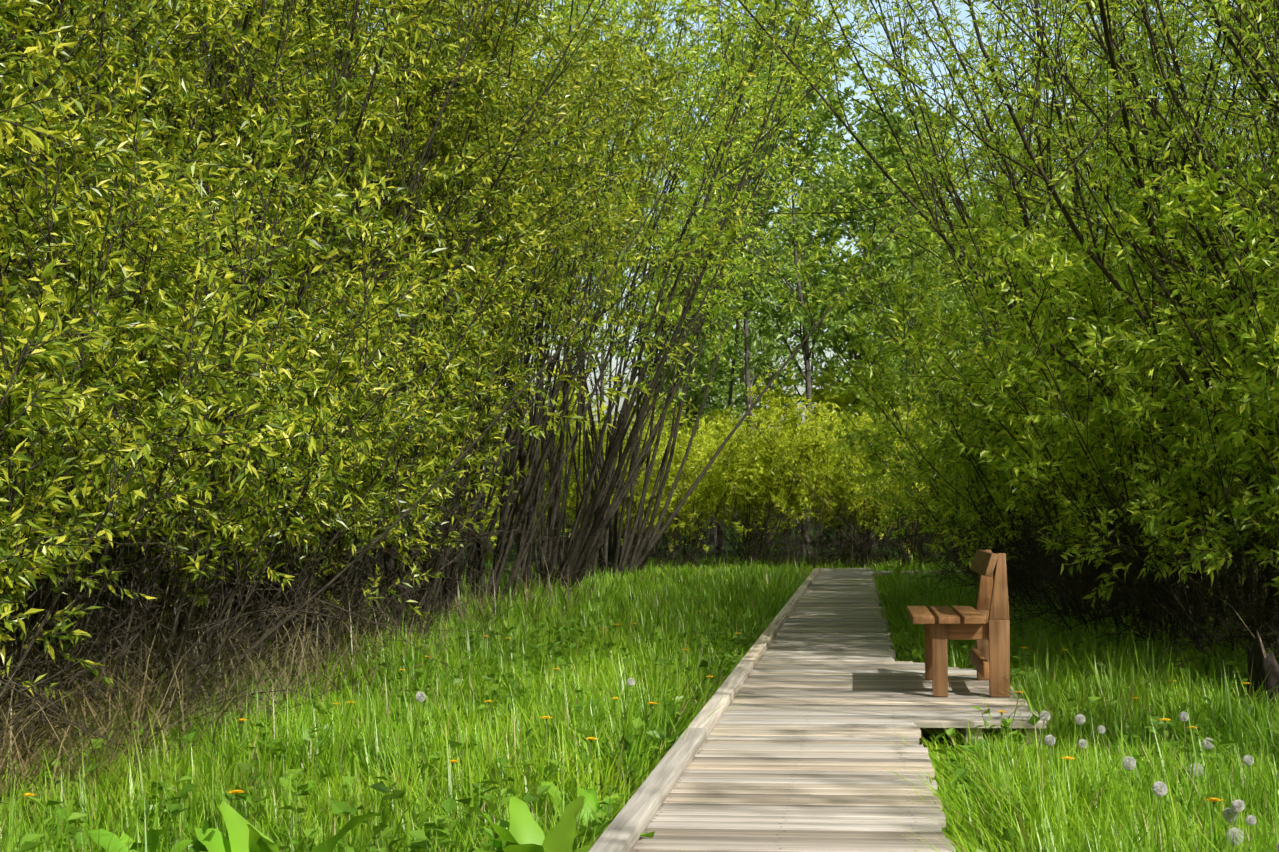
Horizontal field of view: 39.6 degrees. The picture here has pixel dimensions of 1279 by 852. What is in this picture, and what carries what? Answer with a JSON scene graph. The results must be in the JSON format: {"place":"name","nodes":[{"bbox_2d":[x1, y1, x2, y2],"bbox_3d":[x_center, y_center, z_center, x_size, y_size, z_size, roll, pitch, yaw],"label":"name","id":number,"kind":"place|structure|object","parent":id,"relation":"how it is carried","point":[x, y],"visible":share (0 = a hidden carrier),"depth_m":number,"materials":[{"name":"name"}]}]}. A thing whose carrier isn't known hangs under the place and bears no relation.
{"place":"outdoors","nodes":[
{"label":"outdoors","id":0,"kind":"place"},
{"bbox_2d":[26,522,1187,762],"bbox_3d":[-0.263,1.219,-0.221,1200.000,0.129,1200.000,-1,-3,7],"label":"ground","id":1,"kind":"structure","parent":0,"point":[926,736],"depth_m":58.05,"materials":[{"name":"brown soil"}]},
{"bbox_2d":[0,0,447,643],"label":"bush","id":2,"kind":"object","parent":1,"relation":"on","point":[178,176],"depth_m":16.11,"materials":[{"name":"green plant"}]},
{"bbox_2d":[0,0,787,686],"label":"willow tree","id":3,"kind":"object","parent":1,"relation":"on","point":[430,156],"visible":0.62,"depth_m":13.37,"materials":[{"name":"green plant"}]},
{"bbox_2d":[0,0,813,803],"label":"willow shrub","id":4,"kind":"object","parent":1,"relation":"on","point":[90,456],"visible":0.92,"depth_m":9.00,"materials":[{"name":"green plant"}]},
{"bbox_2d":[14,0,1133,612],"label":"willow tree","id":5,"kind":"object","parent":1,"relation":"on","point":[598,540],"visible":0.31,"depth_m":26.88,"materials":[{"name":"green plant"}]},
{"bbox_2d":[18,354,1220,561],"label":"hedge bush","id":6,"kind":"object","parent":1,"relation":"on","point":[842,400],"visible":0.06,"depth_m":51.88,"materials":[{"name":"green plant"}]},
{"bbox_2d":[0,550,1278,851],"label":"grass","id":7,"kind":"structure","parent":1,"relation":"on","point":[1092,808],"depth_m":8.19,"materials":[{"name":"green plant"}]},
{"bbox_2d":[0,616,1278,851],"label":"grass blades","id":8,"kind":"object","parent":1,"relation":"on","point":[340,808],"visible":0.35,"depth_m":7.70,"materials":[{"name":"green plant"}]},
{"bbox_2d":[0,550,1278,819],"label":"dry grass","id":9,"kind":"structure","parent":1,"relation":"on","point":[84,712],"depth_m":9.18,"materials":[{"name":"brown plant"}]},
{"bbox_2d":[20,611,1278,851],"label":"dandelion flowers","id":10,"kind":"object","parent":1,"relation":"on","point":[1160,787],"visible":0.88,"depth_m":6.58,"materials":[{"name":"white plant"}]},
{"bbox_2d":[59,0,1276,559],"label":"tree","id":11,"kind":"object","parent":1,"relation":"on","point":[757,334],"visible":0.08,"depth_m":50.60,"materials":[{"name":"green plant"}]},
{"bbox_2d":[84,728,1255,851],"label":"dock plants","id":12,"kind":"object","parent":1,"relation":"on","point":[525,834],"visible":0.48,"depth_m":5.45,"materials":[{"name":"green plant"}]},
{"bbox_2d":[588,568,1039,851],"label":"boardwalk frame","id":13,"kind":"object","parent":1,"relation":"on","point":[629,824],"depth_m":7.54,"materials":[{"name":"brown wood"}]},
{"bbox_2d":[472,368,1246,573],"bbox_3d":[7.059,1.453,38.646,22.730,4.787,9.818,-1,-3,7],"label":"bush","id":14,"kind":"object","parent":1,"relation":"on","point":[812,485],"visible":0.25,"depth_m":37.15,"materials":[{"name":"green plant"}]},
{"bbox_2d":[592,0,1278,642],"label":"willow tree","id":15,"kind":"object","parent":1,"relation":"on","point":[1246,24],"visible":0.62,"depth_m":13.07,"materials":[{"name":"green plant"}]},
{"bbox_2d":[688,94,1278,682],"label":"willow shrub","id":16,"kind":"object","parent":1,"relation":"on","point":[998,482],"visible":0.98,"depth_m":12.92,"materials":[{"name":"green plant"}]},
{"bbox_2d":[753,0,1278,592],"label":"willow tree","id":17,"kind":"object","parent":1,"relation":"on","point":[975,150],"visible":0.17,"depth_m":23.83,"materials":[{"name":"green plant"}]},
{"bbox_2d":[1247,630,1278,716],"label":"tree stump","id":18,"kind":"object","parent":1,"relation":"on","point":[1262,661],"visible":0.54,"depth_m":9.99,"materials":[{"name":"wood"}]},
{"bbox_2d":[37,0,1278,521],"label":"sky","id":19,"kind":"structure","parent":0,"point":[963,14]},
{"bbox_2d":[630,571,1045,851],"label":"boardwalk path","id":20,"kind":"structure","parent":0,"point":[727,794],"depth_m":7.91,"materials":[{"name":"brown wood"}]},
{"bbox_2d":[637,597,918,850],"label":"screws","id":21,"kind":"object","parent":20,"relation":"on","point":[801,744],"depth_m":7.67,"materials":[{"name":"grey metal"}]},
{"bbox_2d":[907,550,1009,696],"bbox_3d":[1.867,1.142,10.489,0.535,0.800,1.260,-1,-3,7],"label":"bench","id":22,"kind":"object","parent":20,"relation":"on","point":[985,624],"visible":1,"depth_m":9.95,"materials":[{"name":"brown wood"}]}
]}

